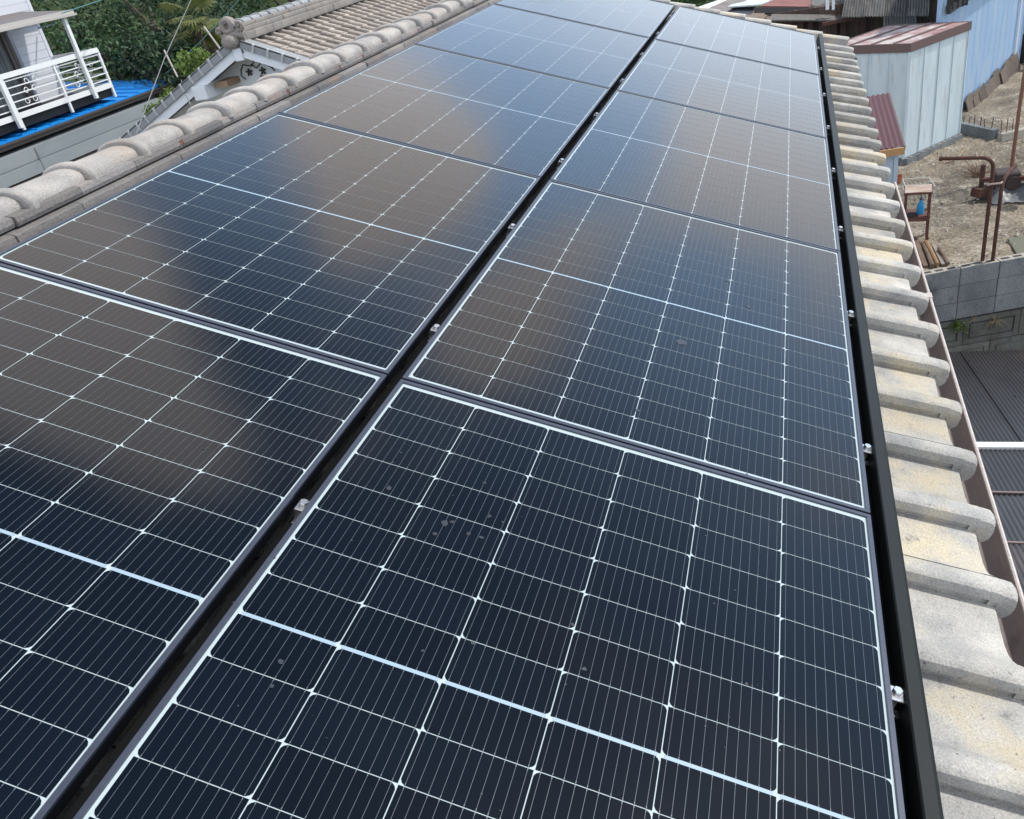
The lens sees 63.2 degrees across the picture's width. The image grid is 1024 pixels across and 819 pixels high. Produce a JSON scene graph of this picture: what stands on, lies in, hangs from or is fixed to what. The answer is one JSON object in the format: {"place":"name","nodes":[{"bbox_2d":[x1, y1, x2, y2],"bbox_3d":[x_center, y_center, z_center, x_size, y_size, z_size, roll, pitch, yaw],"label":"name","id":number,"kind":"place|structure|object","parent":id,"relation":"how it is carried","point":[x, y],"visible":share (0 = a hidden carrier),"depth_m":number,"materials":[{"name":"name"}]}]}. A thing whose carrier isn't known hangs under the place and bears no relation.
{"place":"outdoors","nodes":[
{"label":"outdoors","id":0,"kind":"place"},
{"bbox_2d":[135,0,190,134],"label":"overhead cable","id":1,"kind":"object","parent":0,"point":[159,71],"visible":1,"depth_m":12.41,"materials":[{"name":"grey plastic"}]},
{"bbox_2d":[163,50,177,76],"bbox_3d":[-8.202,-8.317,20.000,0.044,0.618,0.426,-27,33,-23],"label":"bamboo stick","id":2,"kind":"object","parent":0,"point":[170,63],"visible":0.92,"depth_m":19.99,"materials":[{"name":"grey wood"}]},
{"bbox_2d":[165,0,238,73],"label":"overhead cable","id":3,"kind":"object","parent":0,"point":[209,31],"visible":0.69,"depth_m":16.54,"materials":[{"name":"black plastic"}]},
{"bbox_2d":[31,0,761,96],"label":"hill","id":4,"kind":"structure","parent":0,"point":[270,2],"depth_m":44.06,"materials":[{"name":"green plant"}]},
{"bbox_2d":[30,0,106,80],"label":"broadleaf tree","id":5,"kind":"object","parent":4,"relation":"on","point":[65,2],"visible":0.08,"depth_m":33.75,"materials":[{"name":"green plant"}]},
{"bbox_2d":[29,0,171,79],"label":"broadleaf tree","id":6,"kind":"object","parent":4,"relation":"on","point":[46,30],"visible":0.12,"depth_m":28.30,"materials":[{"name":"green plant"}]},
{"bbox_2d":[54,8,174,83],"bbox_3d":[-11.720,-9.456,25.833,3.218,5.694,3.518,-24,32,-19],"label":"broadleaf tree","id":7,"kind":"object","parent":4,"relation":"on","point":[92,31],"visible":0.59,"depth_m":24.30,"materials":[{"name":"green plant"}]},
{"bbox_2d":[64,0,225,74],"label":"broadleaf tree","id":8,"kind":"object","parent":4,"relation":"on","point":[129,7],"visible":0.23,"depth_m":26.20,"materials":[{"name":"green plant"}]},
{"bbox_2d":[157,0,221,56],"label":"fan palm","id":9,"kind":"object","parent":4,"relation":"on","point":[200,33],"visible":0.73,"depth_m":23.70,"materials":[{"name":"green plant"}]},
{"bbox_2d":[133,0,265,12],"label":"broadleaf tree","id":10,"kind":"object","parent":4,"relation":"on","point":[172,3],"visible":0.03,"depth_m":44.28,"materials":[{"name":"green plant"}]},
{"bbox_2d":[153,0,249,73],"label":"broadleaf tree","id":11,"kind":"object","parent":4,"relation":"on","point":[214,11],"visible":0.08,"depth_m":26.63,"materials":[{"name":"green plant"}]},
{"bbox_2d":[154,0,270,46],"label":"broadleaf tree","id":12,"kind":"object","parent":4,"relation":"on","point":[250,3],"visible":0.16,"depth_m":36.59,"materials":[{"name":"green plant"}]},
{"bbox_2d":[220,0,295,14],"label":"broadleaf tree","id":13,"kind":"object","parent":4,"relation":"on","point":[263,8],"visible":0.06,"depth_m":34.26,"materials":[{"name":"green plant"}]},
{"bbox_2d":[675,0,715,6],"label":"broadleaf tree","id":14,"kind":"object","parent":4,"relation":"on","point":[697,1],"visible":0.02,"depth_m":23.73,"materials":[{"name":"green plant"}]},
{"bbox_2d":[897,63,1023,270],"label":"yard ground","id":15,"kind":"structure","parent":0,"point":[1000,102],"depth_m":10.51,"materials":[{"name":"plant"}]},
{"bbox_2d":[699,0,937,38],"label":"old barn","id":16,"kind":"structure","parent":15,"relation":"on","point":[850,18],"depth_m":13.13,"materials":[{"name":"brown wood"}]},
{"bbox_2d":[865,93,905,183],"bbox_3d":[4.212,-2.925,10.004,0.772,1.280,1.610,0,32,19],"label":"red roofed hutch","id":17,"kind":"object","parent":15,"relation":"on","point":[887,127],"visible":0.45,"depth_m":9.48,"materials":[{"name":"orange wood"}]},
{"bbox_2d":[897,174,902,183],"bbox_3d":[5.085,-3.037,10.993,0.140,0.100,0.136,0,32,19],"label":"flower pot","id":18,"kind":"object","parent":15,"relation":"on","point":[899,178],"visible":0.41,"depth_m":10.95,"materials":[{"name":"brown ceramic"}]},
{"bbox_2d":[847,21,971,164],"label":"white shed","id":19,"kind":"structure","parent":15,"relation":"on","point":[917,72],"depth_m":11.38,"materials":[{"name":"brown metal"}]},
{"bbox_2d":[904,184,932,240],"bbox_3d":[4.542,-2.197,9.342,0.292,0.583,0.269,3,34,24],"label":"wooden stand","id":20,"kind":"object","parent":15,"relation":"on","point":[918,190],"visible":0.73,"depth_m":9.22,"materials":[{"name":"red wood"}]},
{"bbox_2d":[907,213,917,216],"bbox_3d":[4.461,-2.166,9.278,0.116,0.012,0.116,0,32,19],"label":"round dish","id":21,"kind":"object","parent":20,"relation":"on","point":[912,214],"visible":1,"depth_m":9.29,"materials":[{"name":"black"}]},
{"bbox_2d":[916,195,923,213],"bbox_3d":[4.543,-2.282,9.249,0.077,0.210,0.076,0,32,19],"label":"squeeze bottle","id":22,"kind":"object","parent":20,"relation":"on","point":[920,207],"visible":1,"depth_m":9.24,"materials":[{"name":"blue plastic"}]},
{"bbox_2d":[901,177,935,199],"bbox_3d":[5.095,-2.763,10.436,0.343,0.176,0.371,0,32,19],"label":"wire rack","id":23,"kind":"object","parent":15,"relation":"on","point":[919,184],"visible":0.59,"depth_m":10.52,"materials":[{"name":"grey metal"}]},
{"bbox_2d":[913,237,927,267],"bbox_3d":[4.443,-1.716,9.062,0.045,0.050,0.773,-1,32,17],"label":"plank","id":24,"kind":"object","parent":15,"relation":"on","point":[921,254],"visible":0.79,"depth_m":9.00,"materials":[{"name":"brown wood"}]},
{"bbox_2d":[920,242,934,267],"bbox_3d":[4.480,-1.670,8.970,0.053,0.051,0.623,-1,32,17],"label":"log","id":25,"kind":"object","parent":15,"relation":"on","point":[928,255],"visible":1,"depth_m":8.91,"materials":[{"name":"brown wood"}]},
{"bbox_2d":[924,240,939,265],"bbox_3d":[4.525,-1.690,8.974,0.048,0.064,0.604,-3,32,15],"label":"log","id":26,"kind":"object","parent":15,"relation":"on","point":[932,253],"visible":1,"depth_m":8.92,"materials":[{"name":"brown wood"}]},
{"bbox_2d":[932,244,945,265],"bbox_3d":[4.590,-1.666,8.955,0.040,0.020,0.539,-2,32,17],"label":"plank","id":27,"kind":"object","parent":15,"relation":"on","point":[939,255],"visible":1,"depth_m":8.91,"materials":[{"name":"grey wood"}]},
{"bbox_2d":[937,247,949,265],"bbox_3d":[4.597,-1.636,8.864,0.043,0.059,0.388,-3,31,14],"label":"log","id":28,"kind":"object","parent":15,"relation":"on","point":[943,254],"visible":1,"depth_m":8.83,"materials":[{"name":"brown wood"}]},
{"bbox_2d":[929,144,967,164],"bbox_3d":[5.887,-3.454,11.237,0.511,0.281,0.361,9,36,31],"label":"dry shrub","id":29,"kind":"object","parent":15,"relation":"on","point":[949,160],"visible":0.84,"depth_m":11.25,"materials":[{"name":"brown plant"}]},
{"bbox_2d":[898,112,1023,263],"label":"pebbles","id":30,"kind":"object","parent":15,"relation":"on","point":[946,222],"visible":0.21,"depth_m":10.32,"materials":[{"name":"grey gravel"}]},
{"bbox_2d":[965,92,973,111],"bbox_3d":[7.260,-4.872,13.186,0.087,0.230,0.330,18,41,40],"label":"scrap board","id":31,"kind":"object","parent":15,"relation":"on","point":[969,103],"visible":1,"depth_m":13.15,"materials":[{"name":"wood"}]},
{"bbox_2d":[973,88,980,106],"bbox_3d":[7.445,-4.995,13.331,0.086,0.227,0.330,18,41,40],"label":"scrap board","id":32,"kind":"object","parent":15,"relation":"on","point":[976,100],"visible":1,"depth_m":13.31,"materials":[{"name":"wood"}]},
{"bbox_2d":[954,150,999,177],"bbox_3d":[5.963,-3.138,10.684,0.529,0.282,0.556,0,32,19],"label":"dry shrub","id":33,"kind":"object","parent":15,"relation":"on","point":[974,172],"visible":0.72,"depth_m":10.72,"materials":[{"name":"brown plant"}]},
{"bbox_2d":[936,0,1023,109],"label":"pale blue building","id":34,"kind":"structure","parent":15,"relation":"on","point":[996,36],"depth_m":13.31,"materials":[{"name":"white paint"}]},
{"bbox_2d":[979,83,987,100],"bbox_3d":[7.622,-5.129,13.476,0.091,0.244,0.330,18,41,40],"label":"scrap board","id":35,"kind":"object","parent":15,"relation":"on","point":[983,95],"visible":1,"depth_m":13.47,"materials":[{"name":"wood"}]},
{"bbox_2d":[985,83,992,96],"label":"scrap board","id":36,"kind":"object","parent":15,"relation":"on","point":[989,90],"visible":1,"depth_m":13.63,"materials":[{"name":"wood"}]},
{"bbox_2d":[960,115,1023,141],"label":"concrete edging","id":37,"kind":"object","parent":15,"relation":"on","point":[981,131],"visible":0.97,"depth_m":11.83,"materials":[{"name":"concrete"}]},
{"bbox_2d":[988,76,996,89],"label":"scrap board","id":38,"kind":"object","parent":15,"relation":"on","point":[992,80],"visible":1,"depth_m":13.78,"materials":[{"name":"wood"}]},
{"bbox_2d":[970,164,1023,197],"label":"rusty machine","id":39,"kind":"object","parent":15,"relation":"on","point":[1015,178],"visible":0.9,"depth_m":9.91,"materials":[{"name":"metal"}]},
{"bbox_2d":[992,68,1001,86],"bbox_3d":[8.130,-5.535,13.934,0.104,0.287,0.330,18,41,40],"label":"scrap board","id":40,"kind":"object","parent":15,"relation":"on","point":[996,73],"visible":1,"depth_m":13.92,"materials":[{"name":"wood"}]},
{"bbox_2d":[1000,66,1008,83],"bbox_3d":[8.333,-5.642,14.073,0.094,0.254,0.330,18,41,40],"label":"scrap board","id":41,"kind":"object","parent":15,"relation":"on","point":[1004,75],"visible":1,"depth_m":14.04,"materials":[{"name":"wood"}]},
{"bbox_2d":[1003,59,1010,77],"bbox_3d":[8.478,-5.803,14.231,0.112,0.315,0.330,18,41,40],"label":"scrap board","id":42,"kind":"object","parent":15,"relation":"on","point":[1007,63],"visible":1,"depth_m":14.23,"materials":[{"name":"wood"}]},
{"bbox_2d":[991,183,1023,203],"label":"plastic sheet","id":43,"kind":"object","parent":15,"relation":"on","point":[1016,195],"visible":0.81,"depth_m":9.84,"materials":[{"name":"grey plastic"}]},
{"bbox_2d":[1009,53,1017,75],"bbox_3d":[8.648,-5.944,14.379,0.121,0.343,0.330,18,41,40],"label":"scrap board","id":44,"kind":"object","parent":15,"relation":"on","point":[1013,68],"visible":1,"depth_m":14.37,"materials":[{"name":"wood"}]},
{"bbox_2d":[1007,236,1023,253],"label":"flat slab","id":45,"kind":"object","parent":15,"relation":"on","point":[1018,246],"depth_m":8.84,"materials":[{"name":"grey concrete"}]},
{"bbox_2d":[1010,68,1023,166],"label":"rusty pole","id":46,"kind":"object","parent":15,"relation":"on","point":[1019,107],"visible":0.73,"depth_m":10.15,"materials":[{"name":"brown metal"}]},
{"bbox_2d":[1014,52,1020,70],"bbox_3d":[8.816,-6.061,14.549,0.111,0.310,0.330,18,41,40],"label":"scrap board","id":47,"kind":"object","parent":15,"relation":"on","point":[1017,61],"visible":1,"depth_m":14.57,"materials":[{"name":"wood"}]},
{"bbox_2d":[1020,30,1023,62],"bbox_3d":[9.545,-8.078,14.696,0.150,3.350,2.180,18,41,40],"label":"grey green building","id":48,"kind":"structure","parent":15,"relation":"on","point":[1022,55],"depth_m":14.79,"materials":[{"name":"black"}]},
{"label":"lower ground","id":49,"kind":"structure","parent":0,"visible":0},
{"bbox_2d":[0,0,184,187],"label":"blue roofed house","id":50,"kind":"structure","parent":49,"relation":"on","point":[46,139],"depth_m":20.62,"materials":[{"name":"grey paint"}]},
{"bbox_2d":[0,31,38,115],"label":"window","id":51,"kind":"structure","parent":50,"relation":"in","point":[9,61],"depth_m":20.61,"materials":[{"name":"grey glass"}]},
{"bbox_2d":[38,20,55,28],"bbox_3d":[-11.565,-9.609,20.600,0.041,0.276,1.595,-32,36,-31],"label":"laundry pole","id":52,"kind":"object","parent":50,"relation":"attached to","point":[54,23],"visible":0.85,"depth_m":20.51,"materials":[{"name":"grey metal"}]},
{"bbox_2d":[0,48,116,129],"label":"balcony railing","id":53,"kind":"object","parent":50,"relation":"on","point":[84,91],"visible":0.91,"depth_m":20.22,"materials":[{"name":"white metal"}]},
{"bbox_2d":[62,0,101,13],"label":"service wire","id":54,"kind":"object","parent":50,"relation":"attached to","point":[80,7],"visible":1,"depth_m":19.21,"materials":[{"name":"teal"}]},
{"bbox_2d":[107,25,203,97],"bbox_3d":[-9.867,-8.661,24.663,2.633,5.053,2.973,-24,32,-19],"label":"broadleaf tree","id":55,"kind":"object","parent":49,"relation":"on","point":[147,62],"visible":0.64,"depth_m":23.43,"materials":[{"name":"green plant"}]},
{"bbox_2d":[142,98,172,118],"bbox_3d":[-5.622,-3.199,15.592,0.769,5.068,0.753,0,32,19],"label":"shrub","id":56,"kind":"object","parent":49,"relation":"on","point":[151,107],"visible":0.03,"depth_m":14.22,"materials":[{"name":"green plant"}]},
{"bbox_2d":[158,86,174,117],"bbox_3d":[-5.521,-3.394,15.737,0.765,5.215,0.804,-21,32,-15],"label":"shrub","id":57,"kind":"object","parent":49,"relation":"on","point":[168,90],"visible":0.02,"depth_m":14.43,"materials":[{"name":"green plant"}]},
{"bbox_2d":[173,43,213,76],"bbox_3d":[-5.394,-4.324,16.765,0.772,5.700,0.943,0,32,19],"label":"shrub","id":58,"kind":"object","parent":49,"relation":"on","point":[201,56],"visible":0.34,"depth_m":15.32,"materials":[{"name":"green plant"}]},
{"bbox_2d":[118,0,440,138],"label":"gabled house","id":59,"kind":"structure","parent":49,"relation":"on","point":[254,48],"depth_m":13.04,"materials":[{"name":"tile"}]},
{"bbox_2d":[203,26,219,48],"bbox_3d":[-4.661,-5.776,13.000,0.338,0.421,0.032,18,42,40],"label":"bamboo stick","id":60,"kind":"object","parent":59,"relation":"on","point":[210,35],"visible":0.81,"depth_m":12.99,"materials":[{"name":"grey wood"}]},
{"bbox_2d":[0,0,1023,818],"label":"tiled house","id":61,"kind":"structure","parent":49,"relation":"on","point":[972,674],"depth_m":2.48,"materials":[{"name":"tile"}]},
{"bbox_2d":[62,11,674,818],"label":"mounting rail","id":62,"kind":"object","parent":61,"relation":"attached to","point":[122,745],"visible":0.04,"depth_m":1.56,"materials":[{"name":"black metal"}]},
{"bbox_2d":[0,263,386,818],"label":"solar panel","id":63,"kind":"object","parent":62,"relation":"on","point":[135,516],"visible":1,"depth_m":1.62,"materials":[{"name":"blue"}]},
{"bbox_2d":[0,112,540,384],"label":"solar panel","id":64,"kind":"object","parent":62,"relation":"on","point":[365,251],"visible":1,"depth_m":2.53,"materials":[{"name":"blue"}]},
{"bbox_2d":[291,499,308,523],"bbox_3d":[-0.420,0.204,1.665,0.026,0.042,0.044,16,36,8],"label":"panel clamp","id":65,"kind":"object","parent":62,"relation":"attached to","point":[300,506],"visible":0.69,"depth_m":1.66,"materials":[{"name":"silver metal"}]},
{"bbox_2d":[427,324,439,341],"bbox_3d":[-0.211,-0.209,2.282,0.026,0.042,0.044,16,36,8],"label":"panel clamp","id":66,"kind":"object","parent":62,"relation":"attached to","point":[434,328],"visible":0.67,"depth_m":2.27,"materials":[{"name":"silver metal"}]},
{"bbox_2d":[278,43,609,185],"bbox_3d":[-0.219,-1.469,3.977,1.134,0.037,1.536,16,36,8],"label":"solar panel","id":67,"kind":"object","parent":62,"relation":"on","point":[517,119],"visible":1,"depth_m":3.83,"materials":[{"name":"blue"}]},
{"bbox_2d":[73,379,905,818],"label":"solar panel","id":68,"kind":"object","parent":62,"relation":"on","point":[351,603],"visible":1,"depth_m":1.44,"materials":[{"name":"blue"}]},
{"bbox_2d":[505,223,514,237],"bbox_3d":[-0.002,-0.623,2.899,0.026,0.042,0.044,16,36,8],"label":"panel clamp","id":69,"kind":"object","parent":62,"relation":"attached to","point":[510,227],"visible":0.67,"depth_m":2.89,"materials":[{"name":"silver metal"}]},
{"bbox_2d":[415,3,649,93],"bbox_3d":[0.199,-2.296,5.211,1.134,0.037,1.536,16,36,8],"label":"solar panel","id":70,"kind":"object","parent":62,"relation":"on","point":[562,47],"visible":1,"depth_m":5.10,"materials":[{"name":"blue"}]},
{"bbox_2d":[556,158,563,169],"bbox_3d":[0.208,-1.036,3.516,0.026,0.042,0.044,16,36,8],"label":"panel clamp","id":71,"kind":"object","parent":62,"relation":"on","point":[561,160],"visible":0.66,"depth_m":3.51,"materials":[{"name":"silver metal"}]},
{"bbox_2d":[495,0,674,42],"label":"solar panel","id":72,"kind":"object","parent":62,"relation":"on","point":[647,18],"visible":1,"depth_m":6.19,"materials":[{"name":"blue"}]},
{"bbox_2d":[402,180,870,514],"bbox_3d":[0.476,-0.320,2.582,1.134,0.037,1.536,16,36,8],"label":"solar panel","id":73,"kind":"object","parent":62,"relation":"on","point":[580,309],"visible":1,"depth_m":2.36,"materials":[{"name":"blue"}]},
{"bbox_2d":[203,280,857,810],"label":"dried drops","id":74,"kind":"object","parent":73,"relation":"on","point":[679,342],"visible":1,"depth_m":1.66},
{"bbox_2d":[550,90,839,250],"bbox_3d":[0.894,-1.147,3.815,1.134,0.037,1.536,16,36,8],"label":"solar panel","id":75,"kind":"object","parent":62,"relation":"on","point":[752,175],"visible":1,"depth_m":3.67,"materials":[{"name":"grey"}]},
{"bbox_2d":[617,39,826,137],"bbox_3d":[1.313,-1.973,5.049,1.134,0.037,1.536,16,36,8],"label":"solar panel","id":76,"kind":"object","parent":62,"relation":"on","point":[748,89],"visible":1,"depth_m":4.94,"materials":[{"name":"grey"}]},
{"bbox_2d":[655,6,819,74],"bbox_3d":[1.731,-2.800,6.283,1.134,0.037,1.536,16,36,8],"label":"solar panel","id":77,"kind":"object","parent":62,"relation":"on","point":[749,39],"visible":1,"depth_m":6.20,"materials":[{"name":"grey"}]},
{"bbox_2d":[816,34,943,818],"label":"cover rail","id":78,"kind":"object","parent":61,"relation":"attached to","point":[920,788],"visible":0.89,"depth_m":1.82,"materials":[{"name":"black metal"}]},
{"bbox_2d":[838,226,842,239],"bbox_3d":[1.319,-0.715,3.355,0.026,0.042,0.044,16,36,8],"label":"panel clamp","id":79,"kind":"object","parent":78,"relation":"attached to","point":[840,228],"visible":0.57,"depth_m":3.35,"materials":[{"name":"silver metal"}]},
{"bbox_2d":[847,310,853,326],"bbox_3d":[1.109,-0.301,2.738,0.026,0.042,0.044,16,36,8],"label":"panel clamp","id":80,"kind":"object","parent":78,"relation":"attached to","point":[850,314],"visible":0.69,"depth_m":2.73,"materials":[{"name":"silver metal"}]},
{"bbox_2d":[863,443,871,465],"bbox_3d":[0.900,0.112,2.121,0.026,0.042,0.044,16,36,8],"label":"panel clamp","id":81,"kind":"object","parent":78,"relation":"attached to","point":[867,448],"visible":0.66,"depth_m":2.11,"materials":[{"name":"silver metal"}]},
{"bbox_2d":[890,685,903,718],"bbox_3d":[0.691,0.525,1.504,0.026,0.042,0.044,16,36,8],"label":"panel clamp","id":82,"kind":"object","parent":78,"relation":"attached to","point":[897,694],"visible":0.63,"depth_m":1.50,"materials":[{"name":"silver metal"}]},
{"bbox_2d":[891,182,1023,666],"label":"rain gutter","id":83,"kind":"object","parent":61,"relation":"attached to","point":[996,557],"visible":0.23,"depth_m":2.42,"materials":[{"name":"metal"}]},
{"bbox_2d":[939,307,1023,351],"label":"retaining wall","id":84,"kind":"structure","parent":49,"relation":"on","point":[1005,336],"depth_m":8.94,"materials":[{"name":"grey concrete"}]},
{"bbox_2d":[946,317,971,335],"bbox_3d":[4.734,-0.883,8.827,0.269,0.209,0.101,0,32,19],"label":"weed","id":85,"kind":"object","parent":84,"relation":"attached to","point":[958,325],"visible":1,"depth_m":8.83,"materials":[{"name":"green plant"}]},
{"bbox_2d":[924,253,1023,321],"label":"block wall","id":86,"kind":"structure","parent":84,"relation":"on","point":[971,289],"depth_m":8.66,"materials":[{"name":"grey concrete"}]},
{"bbox_2d":[939,156,994,260],"bbox_3d":[4.577,-2.019,8.460,0.501,1.123,0.048,9,36,31],"label":"bent pipe","id":87,"kind":"object","parent":86,"relation":"on","point":[989,198],"visible":1,"depth_m":8.25,"materials":[{"name":"metal"}]},
{"bbox_2d":[991,164,1016,260],"bbox_3d":[4.978,-1.975,8.440,0.049,0.927,0.352,20,43,42],"label":"bent pipe","id":88,"kind":"object","parent":86,"relation":"on","point":[1000,197],"visible":1,"depth_m":8.30,"materials":[{"name":"metal"}]},
{"bbox_2d":[986,181,1002,185],"bbox_3d":[4.741,-2.214,8.156,0.163,0.030,0.057,-10,30,2],"label":"tie rag","id":89,"kind":"object","parent":88,"relation":"attached to","point":[1001,182],"visible":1,"depth_m":8.14,"materials":[{"name":"beige fabric"}]},
{"bbox_2d":[985,314,1007,329],"bbox_3d":[5.145,-0.922,8.824,0.245,0.204,0.077,-4,31,13],"label":"grass tuft","id":90,"kind":"object","parent":84,"relation":"attached to","point":[996,320],"visible":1,"depth_m":8.83,"materials":[{"name":"plant"}]},
{"bbox_2d":[949,350,1023,594],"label":"carport","id":91,"kind":"object","parent":49,"relation":"on","point":[991,385],"visible":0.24,"depth_m":6.82,"materials":[{"name":"plastic"}]}
]}

